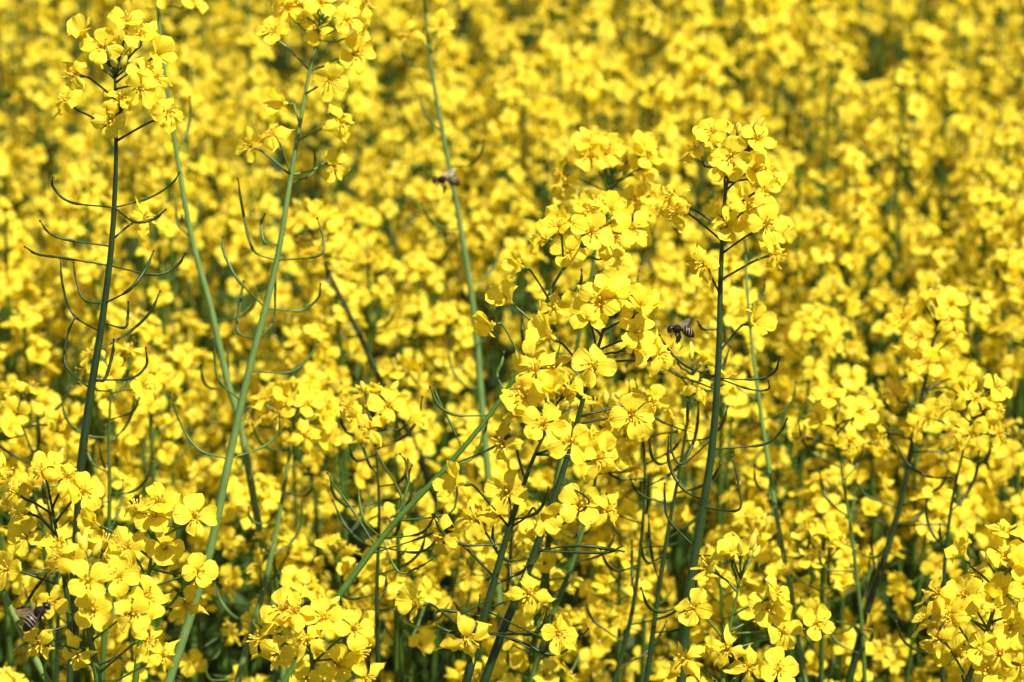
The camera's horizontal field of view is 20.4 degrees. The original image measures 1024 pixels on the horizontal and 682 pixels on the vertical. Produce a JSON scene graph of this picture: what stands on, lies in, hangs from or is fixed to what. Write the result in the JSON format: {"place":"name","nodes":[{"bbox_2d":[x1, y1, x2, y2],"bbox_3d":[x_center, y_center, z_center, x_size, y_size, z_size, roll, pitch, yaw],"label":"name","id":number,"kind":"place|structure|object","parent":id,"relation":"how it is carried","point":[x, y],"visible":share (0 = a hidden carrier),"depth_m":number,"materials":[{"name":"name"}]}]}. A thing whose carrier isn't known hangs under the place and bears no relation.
{"place":"outdoors","nodes":[
{"label":"outdoors","id":0,"kind":"place"},
{"bbox_2d":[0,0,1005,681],"bbox_3d":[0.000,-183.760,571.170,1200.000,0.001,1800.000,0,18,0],"label":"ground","id":1,"kind":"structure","parent":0,"point":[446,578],"depth_m":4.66,"materials":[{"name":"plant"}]},
{"bbox_2d":[0,378,88,681],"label":"rapeseed plant","id":2,"kind":"object","parent":1,"relation":"on","point":[13,410],"visible":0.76,"depth_m":1.60,"materials":[{"name":"yellow plant"}]},
{"bbox_2d":[0,146,103,667],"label":"rapeseed plant","id":3,"kind":"object","parent":1,"relation":"on","point":[6,167],"visible":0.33,"depth_m":2.24,"materials":[{"name":"yellow plant"}]},
{"bbox_2d":[0,448,116,681],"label":"rapeseed plant","id":4,"kind":"object","parent":1,"relation":"on","point":[51,469],"visible":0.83,"depth_m":1.35,"materials":[{"name":"yellow plant"}]},
{"bbox_2d":[0,75,125,596],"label":"rapeseed plant","id":5,"kind":"object","parent":1,"relation":"on","point":[20,161],"visible":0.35,"depth_m":2.50,"materials":[{"name":"yellow plant"}]},
{"bbox_2d":[0,0,130,521],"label":"rapeseed plant","id":6,"kind":"object","parent":1,"relation":"on","point":[36,46],"visible":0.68,"depth_m":2.79,"materials":[{"name":"yellow plant"}]},
{"bbox_2d":[0,208,134,681],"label":"rapeseed plant","id":7,"kind":"object","parent":1,"relation":"on","point":[82,313],"visible":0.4,"depth_m":2.11,"materials":[{"name":"yellow plant"}]},
{"bbox_2d":[0,382,135,681],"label":"rapeseed plant","id":8,"kind":"object","parent":1,"relation":"on","point":[8,428],"visible":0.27,"depth_m":1.81,"materials":[{"name":"yellow plant"}]},
{"bbox_2d":[0,472,165,681],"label":"rapeseed plant","id":9,"kind":"object","parent":1,"relation":"on","point":[30,583],"visible":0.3,"depth_m":1.66,"materials":[{"name":"yellow plant"}]},
{"bbox_2d":[0,306,169,681],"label":"rapeseed plant","id":10,"kind":"object","parent":1,"relation":"on","point":[37,352],"visible":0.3,"depth_m":1.95,"materials":[{"name":"yellow plant"}]},
{"bbox_2d":[2,6,167,677],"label":"rapeseed plant","id":11,"kind":"object","parent":1,"relation":"on","point":[56,91],"visible":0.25,"depth_m":2.97,"materials":[{"name":"yellow plant"}]},
{"bbox_2d":[0,369,187,681],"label":"rapeseed plant","id":12,"kind":"object","parent":1,"relation":"on","point":[50,397],"visible":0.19,"depth_m":1.86,"materials":[{"name":"yellow plant"}]},
{"bbox_2d":[19,529,180,681],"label":"rapeseed plant","id":13,"kind":"object","parent":1,"relation":"on","point":[85,590],"visible":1,"depth_m":1.29,"materials":[{"name":"yellow plant"}]},
{"bbox_2d":[0,157,202,680],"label":"rapeseed plant","id":14,"kind":"object","parent":1,"relation":"on","point":[80,166],"visible":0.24,"depth_m":2.25,"materials":[{"name":"yellow plant"}]},
{"bbox_2d":[23,6,186,681],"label":"rapeseed plant","id":15,"kind":"object","parent":1,"relation":"on","point":[144,82],"visible":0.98,"depth_m":1.40,"materials":[{"name":"yellow plant"}]},
{"bbox_2d":[59,337,162,681],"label":"rapeseed plant","id":16,"kind":"object","parent":1,"relation":"on","point":[118,370],"visible":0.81,"depth_m":1.56,"materials":[{"name":"yellow plant"}]},
{"bbox_2d":[18,151,203,671],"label":"rapeseed plant","id":17,"kind":"object","parent":1,"relation":"on","point":[101,221],"visible":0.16,"depth_m":2.37,"materials":[{"name":"yellow plant"}]},
{"bbox_2d":[41,108,247,681],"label":"rapeseed plant","id":18,"kind":"object","parent":1,"relation":"on","point":[133,162],"visible":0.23,"depth_m":2.58,"materials":[{"name":"yellow plant"}]},
{"bbox_2d":[76,482,218,681],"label":"rapeseed plant","id":19,"kind":"object","parent":1,"relation":"on","point":[156,503],"visible":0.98,"depth_m":1.33,"materials":[{"name":"yellow plant"}]},
{"bbox_2d":[30,311,294,681],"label":"rapeseed plant","id":20,"kind":"object","parent":1,"relation":"on","point":[138,425],"visible":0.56,"depth_m":1.81,"materials":[{"name":"yellow plant"}]},
{"bbox_2d":[66,198,264,681],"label":"rapeseed plant","id":21,"kind":"object","parent":1,"relation":"on","point":[132,297],"visible":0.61,"depth_m":2.06,"materials":[{"name":"yellow plant"}]},
{"bbox_2d":[55,142,300,681],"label":"rapeseed plant","id":22,"kind":"object","parent":1,"relation":"on","point":[209,627],"visible":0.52,"depth_m":2.15,"materials":[{"name":"yellow plant"}]},
{"bbox_2d":[86,552,269,681],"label":"rapeseed plant","id":23,"kind":"object","parent":1,"relation":"on","point":[197,661],"visible":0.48,"depth_m":1.71,"materials":[{"name":"yellow plant"}]},
{"bbox_2d":[89,36,282,673],"bbox_3d":[-0.285,0.297,2.764,0.177,1.216,0.250,13,22,35],"label":"rapeseed plant","id":24,"kind":"object","parent":1,"relation":"on","point":[185,54],"visible":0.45,"depth_m":2.58,"materials":[{"name":"yellow plant"}]},
{"bbox_2d":[110,0,285,681],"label":"rapeseed plant","id":25,"kind":"object","parent":1,"relation":"on","point":[223,360],"visible":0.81,"depth_m":1.66,"materials":[{"name":"green plant"}]},
{"bbox_2d":[118,25,375,681],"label":"rapeseed plant","id":26,"kind":"object","parent":1,"relation":"on","point":[250,103],"visible":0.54,"depth_m":2.44,"materials":[{"name":"yellow plant"}]},
{"bbox_2d":[138,204,367,681],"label":"rapeseed plant","id":27,"kind":"object","parent":1,"relation":"on","point":[232,246],"visible":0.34,"depth_m":2.31,"materials":[{"name":"yellow plant"}]},
{"bbox_2d":[154,62,362,674],"bbox_3d":[-0.240,0.291,2.869,0.185,1.163,0.222,4,18,11],"label":"rapeseed plant","id":28,"kind":"object","parent":1,"relation":"on","point":[296,91],"visible":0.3,"depth_m":2.72,"materials":[{"name":"yellow plant"}]},
{"bbox_2d":[164,0,377,681],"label":"rapeseed plant","id":29,"kind":"object","parent":1,"relation":"on","point":[322,12],"visible":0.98,"depth_m":1.50,"materials":[{"name":"yellow plant"}]},
{"bbox_2d":[159,163,382,681],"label":"rapeseed plant","id":30,"kind":"object","parent":1,"relation":"on","point":[269,202],"visible":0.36,"depth_m":2.37,"materials":[{"name":"yellow plant"}]},
{"bbox_2d":[204,376,340,681],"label":"rapeseed plant","id":31,"kind":"object","parent":1,"relation":"on","point":[294,403],"visible":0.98,"depth_m":1.61,"materials":[{"name":"yellow plant"}]},
{"bbox_2d":[164,310,440,681],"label":"rapeseed plant","id":32,"kind":"object","parent":1,"relation":"on","point":[317,367],"visible":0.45,"depth_m":1.95,"materials":[{"name":"yellow plant"}]},
{"bbox_2d":[246,584,385,681],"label":"rapeseed plant","id":33,"kind":"object","parent":1,"relation":"on","point":[287,599],"visible":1,"depth_m":1.30,"materials":[{"name":"yellow plant"}]},
{"bbox_2d":[260,0,419,674],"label":"rapeseed plant","id":34,"kind":"object","parent":1,"relation":"on","point":[289,37],"visible":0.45,"depth_m":2.97,"materials":[{"name":"yellow plant"}]},
{"bbox_2d":[236,199,445,676],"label":"rapeseed plant","id":35,"kind":"object","parent":1,"relation":"on","point":[419,263],"visible":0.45,"depth_m":2.17,"materials":[{"name":"yellow plant"}]},
{"bbox_2d":[278,241,475,681],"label":"rapeseed plant","id":36,"kind":"object","parent":1,"relation":"on","point":[447,312],"visible":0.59,"depth_m":2.04,"materials":[{"name":"yellow plant"}]},
{"bbox_2d":[329,381,427,681],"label":"rapeseed plant","id":37,"kind":"object","parent":1,"relation":"on","point":[394,398],"visible":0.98,"depth_m":1.53,"materials":[{"name":"yellow plant"}]},
{"bbox_2d":[277,198,492,629],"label":"rapeseed plant","id":38,"kind":"object","parent":1,"relation":"on","point":[299,220],"visible":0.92,"depth_m":1.85,"materials":[{"name":"yellow plant"}]},
{"bbox_2d":[278,486,502,681],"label":"rapeseed plant","id":39,"kind":"object","parent":1,"relation":"on","point":[476,584],"visible":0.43,"depth_m":1.78,"materials":[{"name":"yellow plant"}]},
{"bbox_2d":[311,105,478,681],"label":"rapeseed plant","id":40,"kind":"object","parent":1,"relation":"on","point":[394,133],"visible":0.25,"depth_m":2.52,"materials":[{"name":"yellow plant"}]},
{"bbox_2d":[240,499,554,681],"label":"rapeseed plant","id":41,"kind":"object","parent":1,"relation":"on","point":[289,577],"visible":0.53,"depth_m":1.64,"materials":[{"name":"yellow plant"}]},
{"bbox_2d":[293,353,526,681],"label":"rapeseed plant","id":42,"kind":"object","parent":1,"relation":"on","point":[389,370],"visible":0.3,"depth_m":1.84,"materials":[{"name":"yellow plant"}]},
{"bbox_2d":[335,61,516,672],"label":"rapeseed plant","id":43,"kind":"object","parent":1,"relation":"on","point":[450,99],"visible":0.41,"depth_m":2.73,"materials":[{"name":"yellow plant"}]},
{"bbox_2d":[327,179,540,681],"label":"rapeseed plant","id":44,"kind":"object","parent":1,"relation":"on","point":[474,241],"visible":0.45,"depth_m":2.28,"materials":[{"name":"yellow plant"}]},
{"bbox_2d":[342,68,530,637],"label":"rapeseed plant","id":45,"kind":"object","parent":1,"relation":"on","point":[370,109],"visible":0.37,"depth_m":2.63,"materials":[{"name":"yellow plant"}]},
{"bbox_2d":[327,138,547,666],"bbox_3d":[-0.087,0.393,2.531,0.216,1.178,0.206,9,20,26],"label":"rapeseed plant","id":46,"kind":"object","parent":1,"relation":"on","point":[368,182],"visible":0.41,"depth_m":2.37,"materials":[{"name":"yellow plant"}]},
{"bbox_2d":[353,0,521,516],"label":"rapeseed plant","id":47,"kind":"object","parent":1,"relation":"on","point":[422,61],"visible":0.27,"depth_m":2.90,"materials":[{"name":"yellow plant"}]},
{"bbox_2d":[390,0,506,673],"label":"rapeseed plant","id":48,"kind":"object","parent":1,"relation":"on","point":[432,24],"visible":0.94,"depth_m":1.80,"materials":[{"name":"green plant"}]},
{"bbox_2d":[281,189,651,681],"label":"rapeseed plant","id":49,"kind":"object","parent":1,"relation":"on","point":[594,218],"visible":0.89,"depth_m":1.43,"materials":[{"name":"yellow plant"}]},
{"bbox_2d":[374,33,559,658],"bbox_3d":[-0.044,0.250,2.997,0.181,1.162,0.186,-7,19,-21],"label":"rapeseed plant","id":50,"kind":"object","parent":1,"relation":"on","point":[470,99],"visible":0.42,"depth_m":2.83,"materials":[{"name":"yellow plant"}]},
{"bbox_2d":[407,54,606,680],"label":"rapeseed plant","id":51,"kind":"object","parent":1,"relation":"on","point":[503,126],"visible":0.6,"depth_m":2.46,"materials":[{"name":"yellow plant"}]},
{"bbox_2d":[395,350,620,681],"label":"rapeseed plant","id":52,"kind":"object","parent":1,"relation":"on","point":[526,397],"visible":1,"depth_m":1.30,"materials":[{"name":"yellow plant"}]},
{"bbox_2d":[456,91,625,592],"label":"rapeseed plant","id":53,"kind":"object","parent":1,"relation":"on","point":[492,345],"visible":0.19,"depth_m":2.65,"materials":[{"name":"yellow plant"}]},
{"bbox_2d":[448,396,655,681],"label":"rapeseed plant","id":54,"kind":"object","parent":1,"relation":"on","point":[627,676],"visible":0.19,"depth_m":1.91,"materials":[{"name":"yellow plant"}]},
{"bbox_2d":[441,5,691,649],"bbox_3d":[0.049,0.264,2.860,0.249,1.220,0.190,-2,18,-5],"label":"rapeseed plant","id":55,"kind":"object","parent":1,"relation":"on","point":[596,13],"visible":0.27,"depth_m":2.67,"materials":[{"name":"yellow plant"}]},
{"bbox_2d":[477,270,676,681],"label":"rapeseed plant","id":56,"kind":"object","parent":1,"relation":"on","point":[601,308],"visible":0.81,"depth_m":1.36,"materials":[{"name":"yellow plant"}]},
{"bbox_2d":[484,237,672,681],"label":"rapeseed plant","id":57,"kind":"object","parent":1,"relation":"on","point":[574,267],"visible":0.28,"depth_m":2.07,"materials":[{"name":"yellow plant"}]},
{"bbox_2d":[479,59,678,681],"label":"rapeseed plant","id":58,"kind":"object","parent":1,"relation":"on","point":[667,127],"visible":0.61,"depth_m":2.39,"materials":[{"name":"yellow plant"}]},
{"bbox_2d":[523,390,643,681],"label":"rapeseed plant","id":59,"kind":"object","parent":1,"relation":"on","point":[621,435],"visible":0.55,"depth_m":1.55,"materials":[{"name":"yellow plant"}]},
{"bbox_2d":[510,127,664,681],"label":"rapeseed plant","id":60,"kind":"object","parent":1,"relation":"on","point":[599,152],"visible":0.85,"depth_m":1.59,"materials":[{"name":"yellow plant"}]},
{"bbox_2d":[492,520,706,681],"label":"rapeseed plant","id":61,"kind":"object","parent":1,"relation":"on","point":[547,560],"visible":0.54,"depth_m":1.58,"materials":[{"name":"yellow plant"}]},
{"bbox_2d":[500,183,706,681],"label":"rapeseed plant","id":62,"kind":"object","parent":1,"relation":"on","point":[573,527],"visible":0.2,"depth_m":2.18,"materials":[{"name":"yellow plant"}]},
{"bbox_2d":[512,0,744,666],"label":"rapeseed plant","id":63,"kind":"object","parent":1,"relation":"on","point":[634,46],"visible":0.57,"depth_m":2.55,"materials":[{"name":"yellow plant"}]},
{"bbox_2d":[510,330,767,681],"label":"rapeseed plant","id":64,"kind":"object","parent":1,"relation":"on","point":[592,669],"visible":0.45,"depth_m":1.91,"materials":[{"name":"yellow plant"}]},
{"bbox_2d":[483,453,798,681],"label":"rapeseed plant","id":65,"kind":"object","parent":1,"relation":"on","point":[764,529],"visible":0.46,"depth_m":1.73,"materials":[{"name":"yellow plant"}]},
{"bbox_2d":[585,379,698,681],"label":"rapeseed plant","id":66,"kind":"object","parent":1,"relation":"on","point":[659,389],"visible":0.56,"depth_m":1.54,"materials":[{"name":"green plant"}]},
{"bbox_2d":[546,234,768,664],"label":"rapeseed plant","id":67,"kind":"object","parent":1,"relation":"on","point":[683,255],"visible":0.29,"depth_m":2.19,"materials":[{"name":"yellow plant"}]},
{"bbox_2d":[561,176,778,663],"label":"rapeseed plant","id":68,"kind":"object","parent":1,"relation":"on","point":[663,252],"visible":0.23,"depth_m":2.30,"materials":[{"name":"yellow plant"}]},
{"bbox_2d":[629,341,737,681],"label":"rapeseed plant","id":69,"kind":"object","parent":1,"relation":"on","point":[706,358],"visible":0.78,"depth_m":1.50,"materials":[{"name":"green plant"}]},
{"bbox_2d":[594,0,810,679],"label":"rapeseed plant","id":70,"kind":"object","parent":1,"relation":"on","point":[749,67],"visible":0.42,"depth_m":2.70,"materials":[{"name":"yellow plant"}]},
{"bbox_2d":[578,284,835,681],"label":"rapeseed plant","id":71,"kind":"object","parent":1,"relation":"on","point":[690,307],"visible":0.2,"depth_m":2.08,"materials":[{"name":"yellow plant"}]},
{"bbox_2d":[620,33,800,649],"bbox_3d":[0.166,0.334,2.647,0.177,1.220,0.250,9,20,25],"label":"rapeseed plant","id":72,"kind":"object","parent":1,"relation":"on","point":[690,107],"visible":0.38,"depth_m":2.48,"materials":[{"name":"yellow plant"}]},
{"bbox_2d":[640,117,789,681],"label":"rapeseed plant","id":73,"kind":"object","parent":1,"relation":"on","point":[724,160],"visible":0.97,"depth_m":1.42,"materials":[{"name":"yellow plant"}]},
{"bbox_2d":[600,244,844,681],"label":"rapeseed plant","id":74,"kind":"object","parent":1,"relation":"on","point":[808,326],"visible":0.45,"depth_m":1.92,"materials":[{"name":"yellow plant"}]},
{"bbox_2d":[628,130,862,680],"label":"rapeseed plant","id":75,"kind":"object","parent":1,"relation":"on","point":[787,250],"visible":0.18,"depth_m":2.40,"materials":[{"name":"yellow plant"}]},
{"bbox_2d":[663,530,835,681],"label":"rapeseed plant","id":76,"kind":"object","parent":1,"relation":"on","point":[730,545],"visible":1,"depth_m":1.33,"materials":[{"name":"yellow plant"}]},
{"bbox_2d":[697,164,810,681],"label":"rapeseed plant","id":77,"kind":"object","parent":1,"relation":"on","point":[734,192],"visible":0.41,"depth_m":1.66,"materials":[{"name":"green plant"}]},
{"bbox_2d":[679,0,848,618],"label":"rapeseed plant","id":78,"kind":"object","parent":1,"relation":"on","point":[812,37],"visible":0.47,"depth_m":2.85,"materials":[{"name":"yellow plant"}]},
{"bbox_2d":[659,151,895,681],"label":"rapeseed plant","id":79,"kind":"object","parent":1,"relation":"on","point":[857,253],"visible":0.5,"depth_m":2.32,"materials":[{"name":"yellow plant"}]},
{"bbox_2d":[688,519,872,681],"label":"rapeseed plant","id":80,"kind":"object","parent":1,"relation":"on","point":[820,534],"visible":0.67,"depth_m":1.65,"materials":[{"name":"yellow plant"}]},
{"bbox_2d":[682,35,886,657],"bbox_3d":[0.259,0.320,2.668,0.176,1.233,0.191,-15,23,-38],"label":"rapeseed plant","id":81,"kind":"object","parent":1,"relation":"on","point":[815,109],"visible":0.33,"depth_m":2.49,"materials":[{"name":"yellow plant"}]},
{"bbox_2d":[708,0,912,681],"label":"rapeseed plant","id":82,"kind":"object","parent":1,"relation":"on","point":[876,26],"visible":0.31,"depth_m":2.92,"materials":[{"name":"yellow plant"}]},
{"bbox_2d":[719,31,923,562],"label":"rapeseed plant","id":83,"kind":"object","parent":1,"relation":"on","point":[779,71],"visible":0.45,"depth_m":2.67,"materials":[{"name":"yellow plant"}]},
{"bbox_2d":[680,209,965,681],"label":"rapeseed plant","id":84,"kind":"object","parent":1,"relation":"on","point":[829,287],"visible":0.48,"depth_m":2.09,"materials":[{"name":"yellow plant"}]},
{"bbox_2d":[705,467,965,681],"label":"rapeseed plant","id":85,"kind":"object","parent":1,"relation":"on","point":[818,506],"visible":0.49,"depth_m":1.80,"materials":[{"name":"yellow plant"}]},
{"bbox_2d":[791,382,888,681],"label":"rapeseed plant","id":86,"kind":"object","parent":1,"relation":"on","point":[860,405],"visible":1,"depth_m":1.62,"materials":[{"name":"yellow plant"}]},
{"bbox_2d":[702,336,998,681],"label":"rapeseed plant","id":87,"kind":"object","parent":1,"relation":"on","point":[858,378],"visible":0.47,"depth_m":1.87,"materials":[{"name":"yellow plant"}]},
{"bbox_2d":[751,60,986,679],"bbox_3d":[0.328,0.354,2.543,0.202,1.244,0.189,16,24,40],"label":"rapeseed plant","id":88,"kind":"object","parent":1,"relation":"on","point":[888,123],"visible":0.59,"depth_m":2.36,"materials":[{"name":"yellow plant"}]},
{"bbox_2d":[845,286,980,681],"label":"rapeseed plant","id":89,"kind":"object","parent":1,"relation":"on","point":[925,353],"visible":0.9,"depth_m":1.66,"materials":[{"name":"yellow plant"}]},
{"bbox_2d":[831,285,1023,681],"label":"rapeseed plant","id":90,"kind":"object","parent":1,"relation":"on","point":[976,311],"visible":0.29,"depth_m":2.00,"materials":[{"name":"yellow plant"}]},
{"bbox_2d":[835,73,1023,676],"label":"rapeseed plant","id":91,"kind":"object","parent":1,"relation":"on","point":[940,148],"visible":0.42,"depth_m":2.48,"materials":[{"name":"yellow plant"}]},
{"bbox_2d":[836,124,1023,628],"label":"rapeseed plant","id":92,"kind":"object","parent":1,"relation":"on","point":[951,187],"visible":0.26,"depth_m":2.64,"materials":[{"name":"yellow plant"}]},
{"bbox_2d":[855,0,1013,625],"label":"rapeseed plant","id":93,"kind":"object","parent":1,"relation":"on","point":[925,28],"visible":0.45,"depth_m":2.92,"materials":[{"name":"yellow plant"}]},
{"bbox_2d":[848,181,1023,676],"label":"rapeseed plant","id":94,"kind":"object","parent":1,"relation":"on","point":[982,217],"visible":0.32,"depth_m":2.16,"materials":[{"name":"yellow plant"}]},
{"bbox_2d":[866,411,1023,681],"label":"rapeseed plant","id":95,"kind":"object","parent":1,"relation":"on","point":[1011,462],"visible":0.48,"depth_m":1.88,"materials":[{"name":"yellow plant"}]},
{"bbox_2d":[895,373,1011,681],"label":"rapeseed plant","id":96,"kind":"object","parent":1,"relation":"on","point":[944,405],"visible":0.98,"depth_m":1.57,"materials":[{"name":"yellow plant"}]},
{"bbox_2d":[884,232,1023,625],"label":"rapeseed plant","id":97,"kind":"object","parent":1,"relation":"on","point":[988,288],"visible":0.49,"depth_m":2.05,"materials":[{"name":"yellow plant"}]},
{"bbox_2d":[888,275,1023,678],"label":"rapeseed plant","id":98,"kind":"object","parent":1,"relation":"on","point":[1016,365],"visible":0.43,"depth_m":1.94,"materials":[{"name":"yellow plant"}]},
{"bbox_2d":[906,116,1023,640],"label":"rapeseed plant","id":99,"kind":"object","parent":1,"relation":"on","point":[1002,134],"visible":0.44,"depth_m":2.25,"materials":[{"name":"yellow plant"}]},
{"bbox_2d":[911,519,1023,681],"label":"rapeseed plant","id":100,"kind":"object","parent":1,"relation":"on","point":[950,607],"visible":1,"depth_m":1.32,"materials":[{"name":"yellow plant"}]},
{"bbox_2d":[0,0,1017,660],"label":"rapeseed field","id":101,"kind":"structure","parent":0,"point":[460,22],"depth_m":4.29,"materials":[{"name":"yellow plant"}]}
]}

